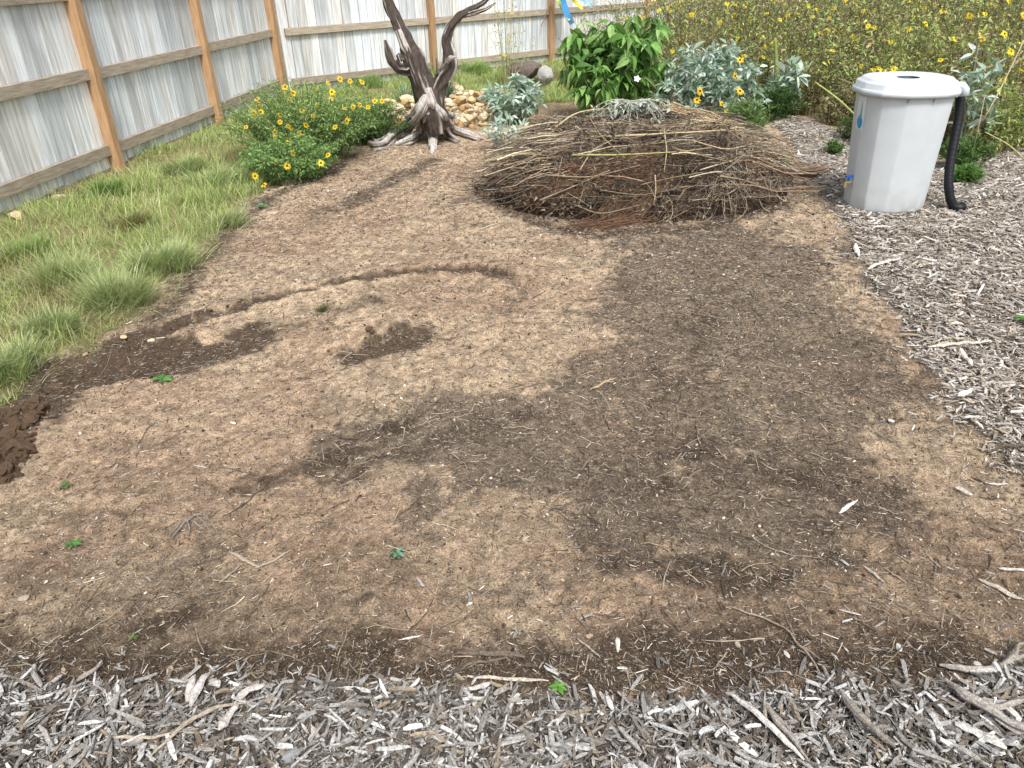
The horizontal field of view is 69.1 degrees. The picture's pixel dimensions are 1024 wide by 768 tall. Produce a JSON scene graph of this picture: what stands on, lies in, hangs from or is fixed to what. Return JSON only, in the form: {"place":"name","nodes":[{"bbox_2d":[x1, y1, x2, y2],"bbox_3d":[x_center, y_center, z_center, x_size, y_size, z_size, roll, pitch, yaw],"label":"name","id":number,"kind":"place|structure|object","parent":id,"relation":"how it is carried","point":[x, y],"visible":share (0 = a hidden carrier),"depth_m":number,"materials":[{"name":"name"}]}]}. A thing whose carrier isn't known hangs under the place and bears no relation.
{"place":"outdoors","nodes":[
{"label":"outdoors","id":0,"kind":"place"},
{"bbox_2d":[0,0,1023,767],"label":"ground","id":1,"kind":"structure","parent":0,"point":[416,564],"depth_m":2.71,"materials":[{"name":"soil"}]},
{"bbox_2d":[0,460,13,484],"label":"soil clod","id":2,"kind":"object","parent":1,"relation":"on","point":[8,477],"visible":0.9,"depth_m":2.70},
{"bbox_2d":[3,427,19,440],"bbox_3d":[-1.949,0.214,2.891,0.055,0.056,0.116,-21,31,20],"label":"soil clod","id":3,"kind":"object","parent":1,"relation":"on","point":[11,434],"visible":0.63,"depth_m":2.88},
{"bbox_2d":[2,438,23,452],"bbox_3d":[-1.889,0.246,2.836,0.101,0.049,0.048,23,51,-4],"label":"soil clod","id":4,"kind":"object","parent":1,"relation":"on","point":[16,443],"visible":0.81,"depth_m":2.82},
{"bbox_2d":[0,427,30,439],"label":"soil clod","id":5,"kind":"object","parent":1,"relation":"on","point":[4,432],"visible":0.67,"depth_m":2.90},
{"bbox_2d":[18,441,36,452],"bbox_3d":[-1.856,0.247,2.845,0.084,0.045,0.072,27,2,6],"label":"soil clod","id":6,"kind":"object","parent":1,"relation":"on","point":[30,446],"visible":0.98,"depth_m":2.83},
{"bbox_2d":[21,413,36,426],"bbox_3d":[-1.947,0.144,2.992,0.058,0.034,0.082,-30,43,-18],"label":"soil clod","id":7,"kind":"object","parent":1,"relation":"on","point":[29,419],"visible":0.99,"depth_m":2.98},
{"bbox_2d":[25,394,40,405],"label":"soil clod","id":8,"kind":"object","parent":1,"relation":"on","point":[35,398],"visible":0.63,"depth_m":3.11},
{"bbox_2d":[22,409,45,417],"bbox_3d":[-1.961,0.128,3.048,0.084,0.045,0.071,14,-12,-39],"label":"soil clod","id":9,"kind":"object","parent":1,"relation":"on","point":[39,412],"visible":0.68,"depth_m":3.03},
{"bbox_2d":[0,222,89,274],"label":"grass tuft","id":10,"kind":"object","parent":1,"relation":"on","point":[28,247],"visible":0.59,"depth_m":4.70,"materials":[{"name":"plant"}]},
{"bbox_2d":[0,318,90,399],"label":"grass tuft","id":11,"kind":"object","parent":1,"relation":"on","point":[9,359],"visible":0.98,"depth_m":3.44,"materials":[{"name":"plant"}]},
{"bbox_2d":[0,232,115,301],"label":"grass tuft","id":12,"kind":"object","parent":1,"relation":"on","point":[46,277],"visible":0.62,"depth_m":4.26,"materials":[{"name":"plant"}]},
{"bbox_2d":[0,296,119,351],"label":"grass tuft","id":13,"kind":"object","parent":1,"relation":"on","point":[67,317],"visible":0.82,"depth_m":3.73,"materials":[{"name":"plant"}]},
{"bbox_2d":[63,539,82,548],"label":"seedling","id":14,"kind":"object","parent":1,"relation":"on","point":[76,542],"visible":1,"depth_m":2.41,"materials":[{"name":"green plant"}]},
{"bbox_2d":[75,168,151,201],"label":"grass tuft","id":15,"kind":"object","parent":1,"relation":"on","point":[113,190],"visible":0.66,"depth_m":6.03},
{"bbox_2d":[30,251,202,329],"bbox_3d":[-2.238,-0.569,4.039,1.083,0.307,0.795,-1,30,0],"label":"grass tuft","id":16,"kind":"object","parent":1,"relation":"on","point":[114,292],"visible":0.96,"depth_m":4.01,"materials":[{"name":"plant"}]},
{"bbox_2d":[81,203,180,237],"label":"grass tuft","id":17,"kind":"object","parent":1,"relation":"on","point":[138,220],"visible":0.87,"depth_m":5.31,"materials":[{"name":"plant"}]},
{"bbox_2d":[0,0,285,211],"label":"wooden fence","id":18,"kind":"object","parent":1,"relation":"on","point":[170,69],"visible":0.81,"depth_m":6.83,"materials":[{"name":"wood"}]},
{"bbox_2d":[85,229,229,290],"bbox_3d":[-2.179,-0.819,4.537,0.956,0.285,0.910,-1,30,0],"label":"grass tuft","id":19,"kind":"object","parent":1,"relation":"on","point":[166,256],"visible":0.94,"depth_m":4.50,"materials":[{"name":"plant"}]},
{"bbox_2d":[151,374,172,382],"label":"seedling","id":20,"kind":"object","parent":1,"relation":"on","point":[162,376],"visible":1,"depth_m":3.31,"materials":[{"name":"green plant"}]},
{"bbox_2d":[148,145,212,178],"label":"grass tuft","id":21,"kind":"object","parent":1,"relation":"on","point":[185,162],"visible":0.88,"depth_m":6.66,"materials":[{"name":"plant"}]},
{"bbox_2d":[167,513,218,537],"bbox_3d":[-1.034,0.466,2.452,0.164,0.020,0.130,-1,30,0],"label":"dry root","id":22,"kind":"object","parent":1,"relation":"on","point":[187,521],"visible":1,"depth_m":2.45,"materials":[{"name":"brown wood"}]},
{"bbox_2d":[159,155,259,197],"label":"grass tuft","id":23,"kind":"object","parent":1,"relation":"on","point":[225,172],"visible":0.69,"depth_m":6.22,"materials":[{"name":"plant"}]},
{"bbox_2d":[188,201,263,237],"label":"grass tuft","id":24,"kind":"object","parent":1,"relation":"on","point":[235,218],"visible":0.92,"depth_m":5.26,"materials":[{"name":"plant"}]},
{"bbox_2d":[229,549,290,567],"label":"twig","id":25,"kind":"object","parent":1,"relation":"on","point":[240,557],"visible":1,"depth_m":2.31,"materials":[{"name":"brown wood"}]},
{"bbox_2d":[227,127,339,186],"bbox_3d":[-1.940,-1.962,6.387,0.965,0.405,0.966,-21,35,-31],"label":"sunflower bush","id":26,"kind":"object","parent":1,"relation":"on","point":[300,161],"visible":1,"depth_m":6.29,"materials":[{"name":"green plant"}]},
{"bbox_2d":[209,74,383,161],"bbox_3d":[-1.956,-2.422,6.810,1.616,0.751,1.430,-1,30,0],"label":"sunflower bush","id":27,"kind":"object","parent":1,"relation":"on","point":[319,125],"visible":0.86,"depth_m":6.78,"materials":[{"name":"green plant"}]},
{"bbox_2d":[312,301,329,313],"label":"grass tuft","id":28,"kind":"object","parent":1,"relation":"on","point":[323,308],"visible":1,"depth_m":4.00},
{"bbox_2d":[0,55,645,405],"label":"grass","id":29,"kind":"structure","parent":1,"relation":"on","point":[552,93],"depth_m":5.68,"materials":[{"name":"plant"}]},
{"bbox_2d":[326,96,412,146],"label":"sunflower bush","id":30,"kind":"object","parent":1,"relation":"on","point":[385,128],"visible":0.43,"depth_m":7.53,"materials":[{"name":"green plant"}]},
{"bbox_2d":[335,70,407,91],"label":"grass tuft","id":31,"kind":"object","parent":1,"relation":"on","point":[373,81],"visible":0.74,"depth_m":10.96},
{"bbox_2d":[388,548,403,559],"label":"seedling","id":32,"kind":"object","parent":1,"relation":"on","point":[397,555],"visible":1,"depth_m":2.27,"materials":[{"name":"green plant"}]},
{"bbox_2d":[389,79,412,101],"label":"yucca","id":33,"kind":"object","parent":1,"relation":"on","point":[406,91],"visible":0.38,"depth_m":9.67,"materials":[{"name":"green plant"}]},
{"bbox_2d":[376,671,427,684],"bbox_3d":[-0.287,0.763,1.914,0.141,0.018,0.031,3,30,7],"label":"stick","id":34,"kind":"object","parent":1,"relation":"on","point":[407,681],"visible":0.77,"depth_m":1.92,"materials":[{"name":"brown wood"}]},
{"bbox_2d":[367,0,495,152],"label":"dead tree","id":35,"kind":"object","parent":1,"relation":"on","point":[431,115],"visible":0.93,"depth_m":7.15,"materials":[{"name":"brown wood"}]},
{"bbox_2d":[434,73,464,97],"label":"yucca","id":36,"kind":"object","parent":1,"relation":"on","point":[449,90],"visible":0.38,"depth_m":9.84,"materials":[{"name":"green plant"}]},
{"bbox_2d":[465,681,492,689],"bbox_3d":[-0.089,0.768,1.888,0.084,0.015,0.015,-8,30,-12],"label":"splinter","id":37,"kind":"object","parent":1,"relation":"on","point":[483,684],"visible":0.87,"depth_m":1.89,"materials":[{"name":"grey wood"}]},
{"bbox_2d":[458,57,501,76],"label":"grass tuft","id":38,"kind":"object","parent":1,"relation":"on","point":[477,67],"visible":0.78,"depth_m":12.01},
{"bbox_2d":[456,650,525,671],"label":"branch","id":39,"kind":"object","parent":1,"relation":"on","point":[505,653],"visible":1,"depth_m":1.96,"materials":[{"name":"brown wood"}]},
{"bbox_2d":[480,0,534,89],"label":"slender wildflower","id":40,"kind":"object","parent":1,"relation":"on","point":[508,54],"visible":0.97,"depth_m":10.50,"materials":[{"name":"green plant"}]},
{"bbox_2d":[479,110,536,150],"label":"silver leaf plant","id":41,"kind":"object","parent":1,"relation":"on","point":[496,130],"visible":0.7,"depth_m":7.08,"materials":[{"name":"plant"}]},
{"bbox_2d":[467,675,548,681],"bbox_3d":[-0.012,0.756,1.906,0.212,0.014,0.012,2,30,6],"label":"splinter","id":42,"kind":"object","parent":1,"relation":"on","point":[508,678],"visible":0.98,"depth_m":1.90,"materials":[{"name":"brown wood"}]},
{"bbox_2d":[0,554,1023,767],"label":"wood chips","id":43,"kind":"object","parent":1,"relation":"on","point":[559,747],"visible":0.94,"depth_m":1.76,"materials":[{"name":"wood"}]},
{"bbox_2d":[69,660,101,695],"bbox_3d":[-1.118,0.762,1.927,0.047,0.028,0.113,6,30,12],"label":"stick","id":44,"kind":"object","parent":43,"relation":"on","point":[87,673],"visible":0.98,"depth_m":1.94,"materials":[{"name":"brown wood"}]},
{"bbox_2d":[105,731,181,738],"bbox_3d":[-0.869,0.832,1.754,0.177,0.017,0.011,-3,30,-2],"label":"stick","id":45,"kind":"object","parent":43,"relation":"on","point":[125,736],"visible":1,"depth_m":1.75,"materials":[{"name":"brown wood"}]},
{"bbox_2d":[185,674,195,701],"bbox_3d":[-0.808,0.763,1.868,0.020,0.026,0.070,-1,30,0],"label":"chunk","id":46,"kind":"object","parent":43,"relation":"on","point":[190,685],"visible":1,"depth_m":1.86,"materials":[{"name":"grey wood"}]},
{"bbox_2d":[150,702,245,755],"bbox_3d":[-0.749,0.806,1.770,0.224,0.019,0.044,-20,35,-29],"label":"stick","id":47,"kind":"object","parent":43,"relation":"on","point":[190,720],"visible":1,"depth_m":1.77,"materials":[{"name":"brown wood"}]},
{"bbox_2d":[189,672,209,706],"bbox_3d":[-0.786,0.763,1.867,0.023,0.027,0.096,6,30,12],"label":"chunk","id":48,"kind":"object","parent":43,"relation":"on","point":[197,688],"visible":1,"depth_m":1.85,"materials":[{"name":"grey wood"}]},
{"bbox_2d":[208,678,220,687],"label":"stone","id":49,"kind":"object","parent":43,"relation":"on","point":[215,682],"visible":1,"depth_m":1.87,"materials":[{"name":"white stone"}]},
{"bbox_2d":[218,704,238,729],"bbox_3d":[-0.684,0.801,1.788,0.025,0.025,0.069,8,31,16],"label":"chunk","id":50,"kind":"object","parent":43,"relation":"on","point":[224,720],"visible":1,"depth_m":1.78,"materials":[{"name":"grey wood"}]},
{"bbox_2d":[236,683,263,699],"bbox_3d":[-0.651,0.761,1.843,0.072,0.030,0.023,-13,32,-20],"label":"chunk","id":51,"kind":"object","parent":43,"relation":"on","point":[243,693],"visible":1,"depth_m":1.84,"materials":[{"name":"grey wood"}]},
{"bbox_2d":[281,746,300,763],"bbox_3d":[-0.508,0.852,1.707,0.031,0.023,0.044,11,32,21],"label":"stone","id":52,"kind":"object","parent":43,"relation":"on","point":[288,755],"visible":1,"depth_m":1.70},
{"bbox_2d":[759,698,809,761],"bbox_3d":[0.607,0.792,1.703,0.047,0.022,0.175,-12,31,-17],"label":"stick","id":53,"kind":"object","parent":43,"relation":"on","point":[767,707],"visible":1,"depth_m":1.71,"materials":[{"name":"brown wood"}]},
{"bbox_2d":[840,689,895,746],"bbox_3d":[0.816,0.777,1.722,0.022,0.028,0.169,-11,31,-16],"label":"stick","id":54,"kind":"object","parent":43,"relation":"on","point":[855,710],"visible":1,"depth_m":1.72,"materials":[{"name":"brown wood"}]},
{"bbox_2d":[955,721,1006,748],"bbox_3d":[1.068,0.798,1.693,0.105,0.018,0.028,21,37,34],"label":"splinter","id":55,"kind":"object","parent":43,"relation":"on","point":[993,739],"visible":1,"depth_m":1.69,"materials":[{"name":"grey wood"}]},
{"bbox_2d":[939,643,1023,672],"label":"branch","id":56,"kind":"object","parent":43,"relation":"on","point":[1013,656],"visible":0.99,"depth_m":1.88,"materials":[{"name":"brown wood"}]},
{"bbox_2d":[945,678,1023,730],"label":"branch","id":57,"kind":"object","parent":43,"relation":"on","point":[989,707],"visible":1,"depth_m":1.74,"materials":[{"name":"brown wood"}]},
{"bbox_2d":[0,178,1023,739],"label":"loose twigs","id":58,"kind":"object","parent":1,"relation":"on","point":[936,562],"visible":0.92,"depth_m":2.50,"materials":[{"name":"wood"}]},
{"bbox_2d":[477,73,548,126],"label":"silver leaf plant","id":59,"kind":"object","parent":1,"relation":"on","point":[522,103],"visible":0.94,"depth_m":8.16,"materials":[{"name":"plant"}]},
{"bbox_2d":[508,61,541,78],"bbox_3d":[0.183,-4.534,10.815,0.536,0.319,0.336,-4,30,-5],"label":"boulder","id":60,"kind":"object","parent":1,"relation":"on","point":[529,69],"visible":0.69,"depth_m":10.66,"materials":[{"name":"stone"}]},
{"bbox_2d":[274,0,795,90],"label":"wooden fence","id":61,"kind":"object","parent":1,"relation":"on","point":[369,32],"visible":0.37,"depth_m":11.41,"materials":[{"name":"wood"}]},
{"bbox_2d":[557,0,593,24],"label":"wind streamer","id":62,"kind":"object","parent":61,"relation":"hanging from","point":[563,6],"visible":1,"depth_m":12.72,"materials":[{"name":"fabric"}]},
{"bbox_2d":[537,65,553,86],"bbox_3d":[0.462,-4.390,10.621,0.178,0.298,0.338,-18,34,-27],"label":"boulder","id":63,"kind":"object","parent":1,"relation":"on","point":[544,74],"visible":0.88,"depth_m":10.53,"materials":[{"name":"stone"}]},
{"bbox_2d":[548,679,567,695],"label":"seedling","id":64,"kind":"object","parent":1,"relation":"on","point":[561,688],"visible":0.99,"depth_m":1.87,"materials":[{"name":"green plant"}]},
{"bbox_2d":[555,15,679,115],"bbox_3d":[1.143,-3.405,8.159,1.394,1.176,1.353,-1,30,0],"label":"leafy plant","id":65,"kind":"object","parent":1,"relation":"on","point":[612,61],"visible":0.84,"depth_m":7.86,"materials":[{"name":"green plant"}]},
{"bbox_2d":[451,96,834,233],"bbox_3d":[1.057,-1.806,5.790,3.148,0.726,2.363,-1,30,0],"label":"brush pile","id":66,"kind":"object","parent":1,"relation":"on","point":[707,194],"visible":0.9,"depth_m":5.32,"materials":[{"name":"wood"}]},
{"bbox_2d":[540,170,609,200],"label":"dry stalk","id":67,"kind":"object","parent":66,"relation":"on","point":[570,187],"visible":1,"depth_m":5.21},
{"bbox_2d":[545,165,639,177],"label":"dry stalk","id":68,"kind":"object","parent":66,"relation":"on","point":[586,176],"visible":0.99,"depth_m":5.20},
{"bbox_2d":[555,108,639,128],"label":"dry stalk","id":69,"kind":"object","parent":66,"relation":"on","point":[564,120],"visible":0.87,"depth_m":5.89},
{"bbox_2d":[575,204,639,213],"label":"dry stalk","id":70,"kind":"object","parent":66,"relation":"on","point":[605,212],"visible":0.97,"depth_m":5.07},
{"bbox_2d":[572,151,674,155],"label":"dry stalk","id":71,"kind":"object","parent":66,"relation":"on","point":[618,154],"visible":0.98,"depth_m":5.22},
{"bbox_2d":[583,98,681,125],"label":"dried sprig","id":72,"kind":"object","parent":66,"relation":"on","point":[636,105],"visible":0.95,"depth_m":5.88,"materials":[{"name":"grey plant"}]},
{"bbox_2d":[559,129,725,138],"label":"dry stalk","id":73,"kind":"object","parent":66,"relation":"on","point":[629,135],"visible":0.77,"depth_m":5.43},
{"bbox_2d":[640,26,673,103],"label":"wildflower clump","id":74,"kind":"object","parent":1,"relation":"on","point":[654,79],"visible":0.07,"depth_m":9.13,"materials":[{"name":"green plant"}]},
{"bbox_2d":[670,13,741,100],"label":"wildflower clump","id":75,"kind":"object","parent":1,"relation":"on","point":[709,40],"visible":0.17,"depth_m":8.68,"materials":[{"name":"green plant"}]},
{"bbox_2d":[647,38,770,112],"bbox_3d":[2.087,-3.169,7.851,1.183,0.900,1.050,-21,35,-31],"label":"silver leaf plant","id":76,"kind":"object","parent":1,"relation":"on","point":[712,83],"visible":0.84,"depth_m":7.67,"materials":[{"name":"green plant"}]},
{"bbox_2d":[713,97,772,135],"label":"feathery plant","id":77,"kind":"object","parent":1,"relation":"on","point":[745,108],"visible":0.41,"depth_m":7.16,"materials":[{"name":"green plant"}]},
{"bbox_2d":[732,27,779,102],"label":"wildflower clump","id":78,"kind":"object","parent":1,"relation":"on","point":[765,63],"visible":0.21,"depth_m":8.90,"materials":[{"name":"green plant"}]},
{"bbox_2d":[725,692,804,760],"bbox_3d":[0.582,0.787,1.726,0.015,0.043,0.230,-18,34,-26],"label":"stick","id":79,"kind":"object","parent":1,"relation":"on","point":[764,720],"visible":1,"depth_m":1.71,"materials":[{"name":"brown wood"}]},
{"bbox_2d":[774,38,778,83],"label":"dry stalk","id":80,"kind":"object","parent":1,"relation":"on","point":[775,55],"visible":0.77,"depth_m":8.22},
{"bbox_2d":[743,80,811,120],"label":"feathery plant","id":81,"kind":"object","parent":1,"relation":"on","point":[785,96],"visible":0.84,"depth_m":8.00,"materials":[{"name":"green plant"}]},
{"bbox_2d":[729,606,825,688],"bbox_3d":[0.723,0.680,1.966,0.085,0.034,0.332,-16,33,-25],"label":"twig","id":82,"kind":"object","parent":1,"relation":"on","point":[806,650],"visible":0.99,"depth_m":2.00,"materials":[{"name":"brown wood"}]},
{"bbox_2d":[551,0,1023,154],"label":"wildflower thicket","id":83,"kind":"object","parent":1,"relation":"on","point":[798,33],"visible":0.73,"depth_m":8.62,"materials":[{"name":"green plant"}]},
{"bbox_2d":[620,0,1023,114],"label":"wildflower blooms","id":84,"kind":"object","parent":83,"relation":"attached to","point":[1010,52],"visible":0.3,"depth_m":8.29,"materials":[{"name":"yellow plant"}]},
{"bbox_2d":[761,55,813,114],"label":"silver leaf plant","id":85,"kind":"object","parent":1,"relation":"on","point":[799,68],"visible":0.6,"depth_m":8.06,"materials":[{"name":"plant"}]},
{"bbox_2d":[782,61,834,115],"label":"wildflower clump","id":86,"kind":"object","parent":1,"relation":"on","point":[808,91],"visible":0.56,"depth_m":8.33,"materials":[{"name":"green plant"}]},
{"bbox_2d":[815,81,853,114],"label":"dry stalk","id":87,"kind":"object","parent":1,"relation":"on","point":[842,103],"visible":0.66,"depth_m":6.90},
{"bbox_2d":[824,137,847,154],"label":"feathery plant","id":88,"kind":"object","parent":1,"relation":"on","point":[836,146],"visible":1,"depth_m":6.73,"materials":[{"name":"green plant"}]},
{"bbox_2d":[818,78,855,126],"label":"wildflower clump","id":89,"kind":"object","parent":1,"relation":"on","point":[836,105],"visible":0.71,"depth_m":7.78,"materials":[{"name":"green plant"}]},
{"bbox_2d":[833,115,852,138],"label":"feathery plant","id":90,"kind":"object","parent":1,"relation":"on","point":[846,131],"visible":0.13,"depth_m":7.16,"materials":[{"name":"green plant"}]},
{"bbox_2d":[761,113,1023,676],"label":"wood chips","id":91,"kind":"object","parent":1,"relation":"on","point":[991,186],"visible":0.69,"depth_m":4.21,"materials":[{"name":"wood"}]},
{"bbox_2d":[867,257,900,269],"bbox_3d":[2.126,-0.693,4.240,0.280,0.026,0.026,-17,33,-25],"label":"splinter","id":92,"kind":"object","parent":91,"relation":"on","point":[880,262],"visible":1,"depth_m":4.22,"materials":[{"name":"brown wood"}]},
{"bbox_2d":[843,71,969,214],"bbox_3d":[2.741,-1.665,5.146,0.847,0.882,0.597,-1,30,0],"label":"rain barrel","id":93,"kind":"object","parent":91,"relation":"on","point":[900,121],"visible":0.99,"depth_m":4.97,"materials":[{"name":"plastic"}]},
{"bbox_2d":[928,340,991,347],"bbox_3d":[2.031,-0.183,3.371,0.324,0.024,0.019,-7,30,-9],"label":"stick","id":94,"kind":"object","parent":91,"relation":"on","point":[955,343],"visible":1,"depth_m":3.36,"materials":[{"name":"brown wood"}]},
{"bbox_2d":[959,348,972,365],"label":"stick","id":95,"kind":"object","parent":91,"relation":"on","point":[964,356],"visible":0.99,"depth_m":3.26,"materials":[{"name":"grey wood"}]},
{"bbox_2d":[862,14,947,74],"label":"wildflower clump","id":96,"kind":"object","parent":1,"relation":"on","point":[886,66],"visible":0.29,"depth_m":7.41,"materials":[{"name":"green plant"}]},
{"bbox_2d":[940,98,964,148],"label":"wildflower clump","id":97,"kind":"object","parent":1,"relation":"on","point":[947,129],"visible":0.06,"depth_m":6.79,"materials":[{"name":"green plant"}]},
{"bbox_2d":[937,132,1002,167],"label":"feathery plant","id":98,"kind":"object","parent":1,"relation":"on","point":[972,154],"visible":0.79,"depth_m":6.02,"materials":[{"name":"green plant"}]},
{"bbox_2d":[954,161,989,183],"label":"feathery plant","id":99,"kind":"object","parent":1,"relation":"on","point":[970,172],"visible":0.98,"depth_m":5.70,"materials":[{"name":"green plant"}]},
{"bbox_2d":[948,43,1006,151],"bbox_3d":[3.954,-2.426,6.412,0.490,0.918,0.590,-1,30,0],"label":"silver leaf plant","id":100,"kind":"object","parent":1,"relation":"on","point":[978,76],"visible":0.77,"depth_m":6.30,"materials":[{"name":"green plant"}]},
{"bbox_2d":[945,20,1023,133],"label":"wildflower clump","id":101,"kind":"object","parent":1,"relation":"on","point":[988,59],"visible":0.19,"depth_m":7.00,"materials":[{"name":"green plant"}]},
{"bbox_2d":[963,78,1023,155],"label":"wildflower clump","id":102,"kind":"object","parent":1,"relation":"on","point":[1006,131],"visible":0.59,"depth_m":6.50,"materials":[{"name":"green plant"}]},
{"bbox_2d":[968,40,1023,140],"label":"dry stalk","id":103,"kind":"object","parent":1,"relation":"on","point":[997,92],"visible":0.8,"depth_m":5.84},
{"bbox_2d":[979,578,1023,599],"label":"stick","id":104,"kind":"object","parent":1,"relation":"on","point":[1003,590],"visible":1,"depth_m":2.13,"materials":[{"name":"brown wood"}]},
{"bbox_2d":[987,444,1023,454],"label":"twig","id":105,"kind":"object","parent":1,"relation":"on","point":[1008,445],"visible":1,"depth_m":2.67,"materials":[{"name":"brown wood"}]},
{"bbox_2d":[995,82,1023,147],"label":"wildflower clump","id":106,"kind":"object","parent":1,"relation":"on","point":[1015,124],"visible":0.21,"depth_m":6.69,"materials":[{"name":"green plant"}]},
{"bbox_2d":[819,0,933,63],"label":"flowering bush","id":107,"kind":"object","parent":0,"point":[876,12],"visible":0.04,"depth_m":11.75,"materials":[{"name":"green plant"}]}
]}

